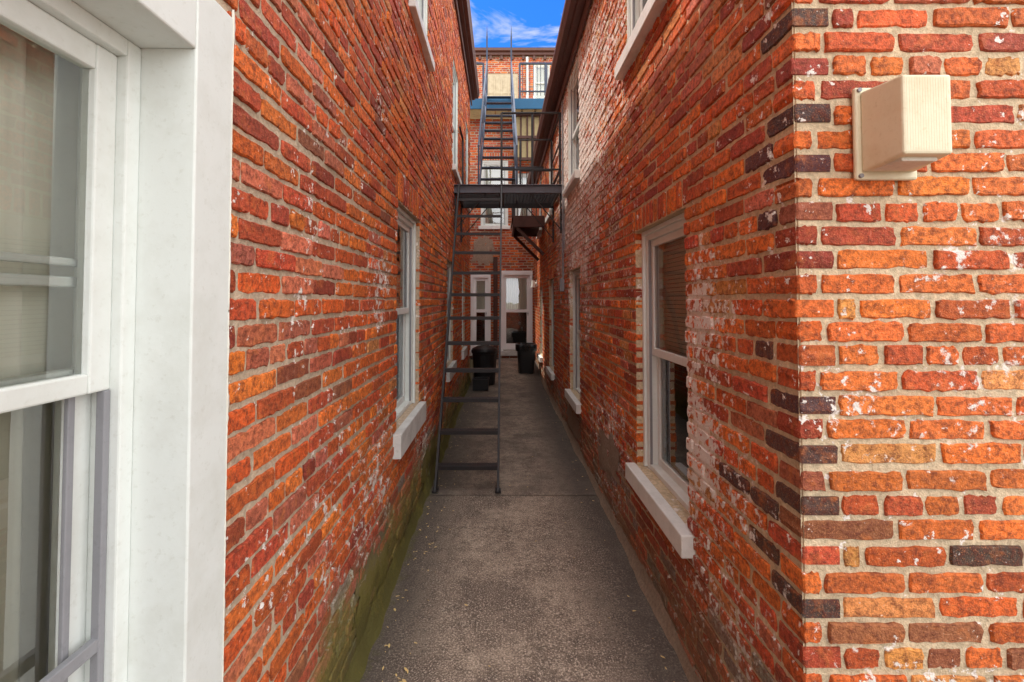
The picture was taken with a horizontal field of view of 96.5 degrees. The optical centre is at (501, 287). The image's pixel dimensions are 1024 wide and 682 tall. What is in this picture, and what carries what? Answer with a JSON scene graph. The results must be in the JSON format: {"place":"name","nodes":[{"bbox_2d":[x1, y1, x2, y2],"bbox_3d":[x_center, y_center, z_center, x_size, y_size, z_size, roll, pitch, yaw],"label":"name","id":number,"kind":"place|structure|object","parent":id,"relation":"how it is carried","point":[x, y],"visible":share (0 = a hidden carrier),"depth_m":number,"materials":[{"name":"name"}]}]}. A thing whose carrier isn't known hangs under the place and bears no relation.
{"place":"outdoors","nodes":[
{"label":"outdoors","id":0,"kind":"place"},
{"bbox_2d":[476,57,551,97],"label":"wall bricks","id":1,"kind":"object","parent":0,"point":[506,64],"depth_m":15.21,"materials":[{"name":"red brick"}]},
{"bbox_2d":[487,74,517,97],"bbox_3d":[0.025,-5.886,15.220,1.048,2.478,0.100,0,-2,0],"label":"bulkhead panel","id":2,"kind":"object","parent":1,"relation":"attached to","point":[498,84],"visible":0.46,"depth_m":15.21,"materials":[{"name":"paint"}]},
{"bbox_2d":[476,57,552,97],"bbox_3d":[0.250,-5.971,15.275,8.500,3.450,0.195,0,-2,0],"label":"wall mortar","id":3,"kind":"object","parent":1,"relation":"attached to","point":[507,69],"depth_m":15.21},
{"bbox_2d":[475,48,554,59],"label":"cornice","id":4,"kind":"structure","parent":3,"relation":"attached to","point":[501,53],"depth_m":15.10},
{"bbox_2d":[475,47,554,47],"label":"roof","id":5,"kind":"structure","parent":4,"relation":"on","point":[515,47],"depth_m":15.05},
{"bbox_2d":[533,65,549,97],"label":"frame","id":6,"kind":"object","parent":3,"relation":"in","point":[542,66],"visible":0.41,"depth_m":15.24,"materials":[{"name":"white paint"}]},
{"bbox_2d":[536,68,544,97],"bbox_3d":[1.345,-6.849,15.357,0.490,1.233,0.035,0,-2,0],"label":"curtain","id":7,"kind":"object","parent":6,"relation":"hanging from","point":[538,80],"visible":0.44,"depth_m":15.36,"materials":[{"name":"fabric"}]},
{"bbox_2d":[526,57,528,97],"bbox_3d":[0.850,-6.100,15.126,0.089,3.100,0.089,0,-2,0],"label":"downspout","id":8,"kind":"object","parent":1,"relation":"attached to","point":[527,75],"visible":0.34,"depth_m":15.12,"materials":[{"name":"white paint"}]},
{"bbox_2d":[436,381,595,495],"bbox_3d":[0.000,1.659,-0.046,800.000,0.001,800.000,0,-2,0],"label":"ground","id":9,"kind":"structure","parent":0,"point":[521,495],"depth_m":3.89,"materials":[{"name":"concrete"}]},
{"bbox_2d":[469,119,533,357],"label":"wall bricks","id":10,"kind":"object","parent":9,"relation":"on","point":[513,261],"depth_m":11.84,"materials":[{"name":"red brick"}]},
{"bbox_2d":[471,236,494,265],"bbox_3d":[-0.474,-0.965,11.819,0.686,0.871,0.008,0,-2,0],"label":"render patch","id":11,"kind":"object","parent":10,"relation":"attached to","point":[479,245],"visible":0.9,"depth_m":11.82,"materials":[{"name":"beige paint"}]},
{"bbox_2d":[478,226,509,228],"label":"sill","id":12,"kind":"structure","parent":10,"relation":"on","point":[492,227],"depth_m":11.80,"materials":[{"name":"white paint"}]},
{"bbox_2d":[501,351,516,355],"bbox_3d":[0.385,1.677,11.748,0.890,0.119,0.220,0,-2,0],"label":"threshold","id":13,"kind":"object","parent":10,"relation":"on","point":[508,353],"visible":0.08,"depth_m":11.64,"materials":[{"name":"stone"}]},
{"bbox_2d":[469,120,533,357],"bbox_3d":[0.000,-1.212,11.941,6.000,6.350,0.195,0,-2,0],"label":"wall mortar","id":14,"kind":"object","parent":9,"relation":"on","point":[508,215],"depth_m":11.85,"materials":[{"name":"beige concrete"}]},
{"bbox_2d":[470,275,490,350],"bbox_3d":[-0.540,0.625,11.837,0.518,1.986,0.140,0,-2,0],"label":"frame","id":15,"kind":"object","parent":14,"relation":"attached to","point":[486,279],"visible":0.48,"depth_m":11.80,"materials":[{"name":"white paint"}]},
{"bbox_2d":[476,281,484,308],"bbox_3d":[-0.540,0.173,11.900,0.380,0.854,0.029,0,-2,0],"label":"curtain","id":16,"kind":"object","parent":15,"relation":"hanging from","point":[480,302],"visible":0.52,"depth_m":11.90,"materials":[{"name":"fabric"}]},
{"bbox_2d":[476,312,484,340],"bbox_3d":[-0.540,0.674,12.151,0.560,2.106,0.470,0,-2,0],"label":"room","id":17,"kind":"object","parent":14,"relation":"attached to","point":[480,330],"visible":0.04,"depth_m":12.35,"materials":[{"name":"black"}]},
{"bbox_2d":[481,161,507,225],"bbox_3d":[-0.185,-2.456,11.939,0.708,1.710,0.108,0,-2,0],"label":"frame","id":18,"kind":"object","parent":14,"relation":"attached to","point":[492,163],"visible":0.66,"depth_m":11.92,"materials":[{"name":"white paint"}]},
{"bbox_2d":[485,166,503,183],"bbox_3d":[-0.165,-2.836,12.009,0.630,0.814,0.003,0,-2,0],"label":"blind","id":19,"kind":"object","parent":18,"relation":"attached to","point":[492,173],"visible":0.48,"depth_m":12.01,"materials":[{"name":"fabric"}]},
{"bbox_2d":[506,312,526,342],"bbox_3d":[0.385,0.640,12.152,0.870,2.175,0.470,0,-2,0],"label":"room","id":20,"kind":"object","parent":14,"relation":"attached to","point":[516,327],"depth_m":12.36,"materials":[{"name":"brown"}]},
{"bbox_2d":[501,271,532,350],"bbox_3d":[0.385,0.591,11.838,0.828,2.054,0.140,0,-2,0],"label":"frame","id":21,"kind":"object","parent":14,"relation":"attached to","point":[528,275],"visible":0.76,"depth_m":11.80,"materials":[{"name":"white paint"}]},
{"bbox_2d":[506,278,526,308],"bbox_3d":[0.385,0.138,11.901,0.690,0.923,0.029,0,-2,0],"label":"curtain","id":22,"kind":"object","parent":21,"relation":"hanging from","point":[516,293],"visible":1,"depth_m":11.90,"materials":[{"name":"fabric"}]},
{"bbox_2d":[515,174,530,215],"bbox_3d":[0.565,-2.250,11.934,0.428,1.436,0.108,0,-2,0],"label":"frame","id":23,"kind":"object","parent":14,"relation":"attached to","point":[524,176],"visible":0.09,"depth_m":11.92,"materials":[{"name":"white paint"}]},
{"bbox_2d":[519,178,527,215],"bbox_3d":[0.585,-2.248,12.028,0.390,1.438,0.035,0,-2,0],"label":"curtain","id":24,"kind":"object","parent":23,"relation":"hanging from","point":[523,180],"visible":0.03,"depth_m":12.03,"materials":[{"name":"fabric"}]},
{"bbox_2d":[470,0,564,46],"label":"sky","id":25,"kind":"structure","parent":0,"point":[533,23],"materials":[{"name":"blue"}]},
{"bbox_2d":[360,358,688,681],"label":"concrete path","id":26,"kind":"structure","parent":0,"point":[539,587],"depth_m":2.69,"materials":[{"name":"grey concrete"}]},
{"bbox_2d":[215,0,469,681],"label":"wall mortar","id":27,"kind":"object","parent":26,"relation":"on","point":[237,294],"depth_m":1.59,"materials":[{"name":"beige concrete"}]},
{"bbox_2d":[0,0,232,681],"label":"frame","id":28,"kind":"object","parent":27,"relation":"attached to","point":[148,282],"visible":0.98,"depth_m":0.93,"materials":[{"name":"white paint"}]},
{"bbox_2d":[0,401,54,681],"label":"curtain","id":29,"kind":"object","parent":28,"relation":"hanging from","point":[26,459],"visible":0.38,"depth_m":0.87,"materials":[{"name":"beige fabric"}]},
{"bbox_2d":[39,390,109,681],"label":"storm track","id":30,"kind":"structure","parent":28,"relation":"attached to","point":[92,649],"depth_m":0.87,"materials":[{"name":"grey metal"}]},
{"bbox_2d":[222,10,235,681],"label":"caulk","id":31,"kind":"object","parent":28,"relation":"attached to","point":[231,173],"visible":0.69,"depth_m":1.06,"materials":[{"name":"white"}]},
{"bbox_2d":[396,230,398,322],"bbox_3d":[-0.830,-0.134,3.275,0.036,0.810,0.780,0,-2,0],"label":"curtain","id":32,"kind":"object","parent":27,"relation":"hanging from","point":[397,285],"visible":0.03,"depth_m":3.62,"materials":[{"name":"white fabric"}]},
{"bbox_2d":[395,206,415,421],"bbox_3d":[-0.736,0.179,3.236,0.108,1.436,0.798,0,-2,0],"label":"frame","id":33,"kind":"object","parent":27,"relation":"attached to","point":[407,309],"visible":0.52,"depth_m":3.56,"materials":[{"name":"white paint"}]},
{"bbox_2d":[417,0,426,33],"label":"frame","id":34,"kind":"object","parent":27,"relation":"in","point":[422,4],"depth_m":4.03,"materials":[{"name":"white paint"}]},
{"bbox_2d":[446,262,450,361],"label":"frame","id":35,"kind":"object","parent":27,"relation":"in","point":[448,291],"visible":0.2,"depth_m":6.09,"materials":[{"name":"white paint"}]},
{"bbox_2d":[452,61,457,165],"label":"frame","id":36,"kind":"object","parent":27,"relation":"attached to","point":[454,133],"visible":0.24,"depth_m":6.80,"materials":[{"name":"white paint"}]},
{"bbox_2d":[452,84,453,121],"bbox_3d":[-0.727,-2.356,6.468,0.030,1.340,0.612,0,-2,0],"label":"glass","id":37,"kind":"object","parent":36,"relation":"attached to","point":[453,103],"visible":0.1,"depth_m":6.77,"materials":[{"name":"glass"}]},
{"bbox_2d":[462,275,462,345],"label":"frame","id":38,"kind":"object","parent":27,"relation":"attached to","point":[462,308],"visible":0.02,"depth_m":8.07,"materials":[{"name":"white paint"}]},
{"bbox_2d":[465,122,467,183],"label":"frame","id":39,"kind":"object","parent":27,"relation":"attached to","point":[466,159],"visible":0.12,"depth_m":8.92,"materials":[{"name":"white paint"}]},
{"bbox_2d":[223,0,469,681],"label":"wall bricks","id":40,"kind":"object","parent":26,"relation":"on","point":[253,436],"depth_m":1.73,"materials":[{"name":"red brick"}]},
{"bbox_2d":[353,523,388,650],"bbox_3d":[-0.644,1.453,2.310,0.006,0.394,0.715,0,-2,0],"label":"render patch","id":41,"kind":"object","parent":40,"relation":"attached to","point":[375,567],"visible":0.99,"depth_m":2.22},
{"bbox_2d":[393,401,425,458],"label":"sill","id":42,"kind":"structure","parent":40,"relation":"attached to","point":[406,432],"depth_m":3.01,"materials":[{"name":"stone"}]},
{"bbox_2d":[408,0,434,71],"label":"sill","id":43,"kind":"structure","parent":40,"relation":"on","point":[420,27],"depth_m":3.56,"materials":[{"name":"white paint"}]},
{"bbox_2d":[421,437,435,489],"bbox_3d":[-0.644,1.541,4.112,0.008,0.327,0.917,0,-2,0],"label":"render patch","id":44,"kind":"object","parent":40,"relation":"attached to","point":[430,456],"visible":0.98,"depth_m":4.03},
{"bbox_2d":[446,360,456,381],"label":"sill","id":45,"kind":"structure","parent":40,"relation":"attached to","point":[449,376],"depth_m":5.61,"materials":[{"name":"stone"}]},
{"bbox_2d":[452,164,461,183],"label":"sill","id":46,"kind":"structure","parent":40,"relation":"on","point":[456,173],"depth_m":6.23,"materials":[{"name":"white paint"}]},
{"bbox_2d":[461,346,467,359],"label":"sill","id":47,"kind":"structure","parent":40,"relation":"attached to","point":[464,351],"depth_m":7.51,"materials":[{"name":"stone"}]},
{"bbox_2d":[343,375,471,681],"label":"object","id":48,"kind":"object","parent":26,"relation":"on","point":[358,663],"depth_m":2.53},
{"bbox_2d":[472,377,488,390],"bbox_3d":[-0.380,1.750,8.329,0.310,0.203,0.280,0,-2,0],"label":"plastic crate","id":49,"kind":"object","parent":26,"relation":"on","point":[480,383],"visible":1,"depth_m":8.21,"materials":[{"name":"black plastic"}]},
{"bbox_2d":[471,345,497,385],"bbox_3d":[-0.330,1.487,8.912,0.540,0.775,0.524,0,-2,0],"label":"trash can","id":50,"kind":"object","parent":26,"relation":"on","point":[484,356],"visible":0.82,"depth_m":8.73,"materials":[{"name":"black plastic"}]},
{"bbox_2d":[493,257,497,357],"bbox_3d":[-0.155,0.508,11.739,0.110,2.600,0.078,0,-2,0],"label":"post","id":51,"kind":"object","parent":26,"relation":"on","point":[495,300],"visible":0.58,"depth_m":11.70,"materials":[{"name":"brown wood"}]},
{"bbox_2d":[432,28,561,492],"bbox_3d":[0.090,-2.375,7.618,1.495,8.467,7.286,0,-2,0],"label":"fire escape","id":52,"kind":"object","parent":26,"relation":"on","point":[501,195],"visible":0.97,"depth_m":6.23,"materials":[{"name":"black metal"}]},
{"bbox_2d":[470,98,543,119],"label":"roof deck","id":53,"kind":"structure","parent":52,"relation":"on","point":[528,104],"depth_m":11.28,"materials":[{"name":"teal paint"}]},
{"bbox_2d":[476,62,551,97],"bbox_3d":[0.225,-5.126,11.318,2.900,0.900,0.060,0,-2,0],"label":"deck railing","id":54,"kind":"object","parent":53,"relation":"on","point":[545,64],"visible":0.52,"depth_m":11.30,"materials":[{"name":"grey metal"}]},
{"bbox_2d":[513,114,540,160],"bbox_3d":[0.745,-3.805,11.526,0.910,1.210,0.110,0,-2,0],"label":"slat screen","id":55,"kind":"object","parent":53,"relation":"attached to","point":[523,123],"visible":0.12,"depth_m":11.55,"materials":[{"name":"beige paint"}]},
{"bbox_2d":[382,406,666,681],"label":"fallen leaves","id":56,"kind":"object","parent":26,"relation":"on","point":[405,668],"visible":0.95,"depth_m":2.39,"materials":[{"name":"brown plant"}]},
{"bbox_2d":[515,343,536,373],"bbox_3d":[0.530,1.553,9.925,0.463,0.689,0.492,0,-2,0],"label":"trash can","id":57,"kind":"object","parent":26,"relation":"on","point":[526,355],"visible":0.96,"depth_m":9.73,"materials":[{"name":"black plastic"}]},
{"bbox_2d":[540,374,702,681],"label":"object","id":58,"kind":"object","parent":26,"relation":"on","point":[651,593],"depth_m":2.63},
{"bbox_2d":[533,0,840,681],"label":"wall bricks","id":59,"kind":"object","parent":26,"relation":"on","point":[816,656],"depth_m":1.84,"materials":[{"name":"red brick"}]},
{"bbox_2d":[511,167,544,260],"bbox_3d":[0.510,-1.436,9.314,0.620,1.690,1.340,0,-2,0],"label":"wooden landing","id":60,"kind":"object","parent":59,"relation":"attached to","point":[526,227],"visible":0.7,"depth_m":8.65,"materials":[{"name":"brown wood"}]},
{"bbox_2d":[531,280,536,287],"bbox_3d":[0.750,-0.090,10.557,0.148,0.170,0.109,0,-2,0],"label":"wall lamp","id":61,"kind":"object","parent":59,"relation":"attached to","point":[533,283],"visible":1,"depth_m":10.52,"materials":[{"name":"white paint"}]},
{"bbox_2d":[536,230,541,238],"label":"sill","id":62,"kind":"structure","parent":59,"relation":"on","point":[539,233],"depth_m":9.53,"materials":[{"name":"white paint"}]},
{"bbox_2d":[537,353,542,362],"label":"sill","id":63,"kind":"structure","parent":59,"relation":"on","point":[540,357],"depth_m":9.34,"materials":[{"name":"white paint"}]},
{"bbox_2d":[545,209,551,222],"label":"sill","id":64,"kind":"structure","parent":59,"relation":"on","point":[547,219],"depth_m":7.60,"materials":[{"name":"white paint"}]},
{"bbox_2d":[546,366,554,379],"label":"sill","id":65,"kind":"structure","parent":59,"relation":"on","point":[550,373],"depth_m":7.39,"materials":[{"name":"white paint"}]},
{"bbox_2d":[559,101,564,291],"bbox_3d":[0.798,-1.227,6.034,0.057,2.550,0.206,0,-2,0],"label":"electrical conduit","id":66,"kind":"object","parent":59,"relation":"attached to","point":[561,284],"visible":0.99,"depth_m":6.06,"materials":[{"name":"grey metal"}]},
{"bbox_2d":[562,170,580,197],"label":"sill","id":67,"kind":"structure","parent":59,"relation":"on","point":[571,183],"depth_m":5.14,"materials":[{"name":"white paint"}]},
{"bbox_2d":[566,404,580,440],"bbox_3d":[0.824,1.558,5.264,0.008,0.311,1.216,0,-2,0],"label":"render patch","id":68,"kind":"object","parent":59,"relation":"attached to","point":[573,422],"visible":1,"depth_m":5.20,"materials":[{"name":"paint"}]},
{"bbox_2d":[565,389,581,413],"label":"sill","id":69,"kind":"structure","parent":59,"relation":"on","point":[573,401],"depth_m":5.00,"materials":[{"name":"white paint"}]},
{"bbox_2d":[597,429,619,486],"bbox_3d":[0.824,1.318,3.563,0.008,0.440,0.822,0,-2,0],"label":"render patch","id":70,"kind":"object","parent":59,"relation":"attached to","point":[608,464],"visible":1,"depth_m":3.52,"materials":[{"name":"brown paint"}]},
{"bbox_2d":[614,0,666,79],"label":"sill","id":71,"kind":"structure","parent":59,"relation":"on","point":[651,12],"depth_m":2.63,"materials":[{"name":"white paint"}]},
{"bbox_2d":[625,462,694,558],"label":"sill","id":72,"kind":"structure","parent":59,"relation":"on","point":[678,533],"depth_m":2.24,"materials":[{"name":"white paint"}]},
{"bbox_2d":[534,0,806,681],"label":"wall mortar","id":73,"kind":"object","parent":59,"relation":"attached to","point":[678,507],"depth_m":1.83,"materials":[{"name":"beige concrete"}]},
{"bbox_2d":[539,177,541,229],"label":"frame","id":74,"kind":"object","parent":73,"relation":"attached to","point":[540,208],"visible":0.09,"depth_m":10.10,"materials":[{"name":"white paint"}]},
{"bbox_2d":[549,149,551,209],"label":"frame","id":75,"kind":"object","parent":73,"relation":"attached to","point":[550,167],"visible":0.12,"depth_m":8.03,"materials":[{"name":"white paint"}]},
{"bbox_2d":[551,279,553,366],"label":"frame","id":76,"kind":"object","parent":73,"relation":"attached to","point":[552,304],"visible":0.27,"depth_m":7.95,"materials":[{"name":"white paint"}]},
{"bbox_2d":[568,56,578,178],"bbox_3d":[0.896,-1.887,5.330,0.108,1.300,0.848,0,-2,0],"label":"frame","id":77,"kind":"object","parent":73,"relation":"in","point":[573,135],"visible":0.36,"depth_m":5.69,"materials":[{"name":"white paint"}]},
{"bbox_2d":[573,80,578,130],"bbox_3d":[0.907,-1.877,5.330,0.030,1.140,0.672,0,-2,0],"label":"glass","id":78,"kind":"object","parent":77,"relation":"attached to","point":[575,100],"visible":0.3,"depth_m":5.51,"materials":[{"name":"glass"}]},
{"bbox_2d":[573,269,580,394],"bbox_3d":[0.926,0.508,5.213,0.108,1.436,0.748,0,-2,0],"label":"frame","id":79,"kind":"object","parent":73,"relation":"attached to","point":[576,336],"visible":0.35,"depth_m":5.52,"materials":[{"name":"white paint"}]},
{"bbox_2d":[627,0,644,40],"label":"frame","id":80,"kind":"object","parent":73,"relation":"in","point":[635,8],"visible":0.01,"depth_m":3.02,"materials":[{"name":"white paint"}]},
{"bbox_2d":[642,213,688,510],"bbox_3d":[0.926,0.362,2.441,0.108,1.436,0.778,0,-2,0],"label":"frame","id":81,"kind":"object","parent":73,"relation":"attached to","point":[655,354],"visible":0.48,"depth_m":2.75,"materials":[{"name":"white paint"}]},
{"bbox_2d":[662,237,686,355],"bbox_3d":[0.986,0.032,2.470,0.003,0.694,0.740,0,-2,0],"label":"blind","id":82,"kind":"object","parent":81,"relation":"attached to","point":[671,295],"visible":0.3,"depth_m":2.60,"materials":[{"name":"wood"}]},
{"bbox_2d":[771,0,1023,681],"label":"front wall bricks","id":83,"kind":"object","parent":26,"relation":"on","point":[903,658],"visible":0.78,"depth_m":1.27,"materials":[{"name":"brick"}]},
{"bbox_2d":[852,75,951,180],"bbox_3d":[1.070,-0.431,1.212,0.170,0.260,0.150,0,-2,0],"label":"wall light fixture","id":84,"kind":"object","parent":83,"relation":"attached to","point":[901,127],"depth_m":1.16,"materials":[{"name":"beige plastic"}]},
{"bbox_2d":[792,0,1023,681],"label":"front wall mortar","id":85,"kind":"object","parent":83,"relation":"attached to","point":[999,494],"visible":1,"depth_m":1.28,"materials":[{"name":"beige concrete"}]},
{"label":"rear walls","id":86,"kind":"object","parent":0,"visible":0},
{"bbox_2d":[667,237,688,481],"bbox_3d":[1.390,0.362,2.441,0.800,1.678,1.020,0,-2,0],"label":"room","id":87,"kind":"object","parent":86,"relation":"attached to","point":[678,402],"depth_m":2.92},
{"bbox_3d":[-2.600,-4.871,3.612,4.100,1.220,11.950,0,-2,0],"label":"roof","id":88,"kind":"object","parent":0,"visible":0},
{"bbox_2d":[455,0,474,105],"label":"soffit fascia","id":89,"kind":"structure","parent":88,"relation":"attached to","point":[462,25],"depth_m":7.45,"materials":[{"name":"brown wood"}]},
{"bbox_2d":[462,0,479,98],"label":"gutter","id":90,"kind":"object","parent":89,"relation":"attached to","point":[468,20],"visible":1,"depth_m":7.57,"materials":[{"name":"metal"}]},
{"bbox_3d":[2.775,-3.521,6.541,4.110,1.420,10.620,0,-2,0],"label":"roof","id":91,"kind":"object","parent":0,"visible":0},
{"bbox_2d":[533,0,591,183],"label":"soffit fascia","id":92,"kind":"structure","parent":91,"relation":"attached to","point":[581,11],"depth_m":5.51,"materials":[{"name":"brown wood"}]},
{"bbox_2d":[527,0,576,183],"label":"gutter","id":93,"kind":"object","parent":92,"relation":"attached to","point":[566,20],"visible":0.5,"depth_m":5.65,"materials":[{"name":"brown metal"}]},
{"bbox_3d":[-1.355,0.244,0.493,0.990,2.040,1.440,0,-2,0],"label":"room","id":94,"kind":"object","parent":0,"visible":0},
{"bbox_2d":[0,24,78,378],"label":"curtain","id":95,"kind":"object","parent":94,"relation":"hanging from","point":[39,90],"visible":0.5,"depth_m":0.87,"materials":[{"name":"fabric"}]},
{"bbox_3d":[-0.185,-2.443,12.403,0.950,1.952,0.800,0,-2,0],"label":"room","id":96,"kind":"object","parent":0,"visible":0},
{"bbox_2d":[485,208,503,223],"bbox_3d":[-0.145,-2.008,12.191,0.670,0.831,0.036,0,-2,0],"label":"curtain","id":97,"kind":"object","parent":96,"relation":"hanging from","point":[492,211],"visible":0.23,"depth_m":12.19,"materials":[{"name":"white fabric"}]}
]}

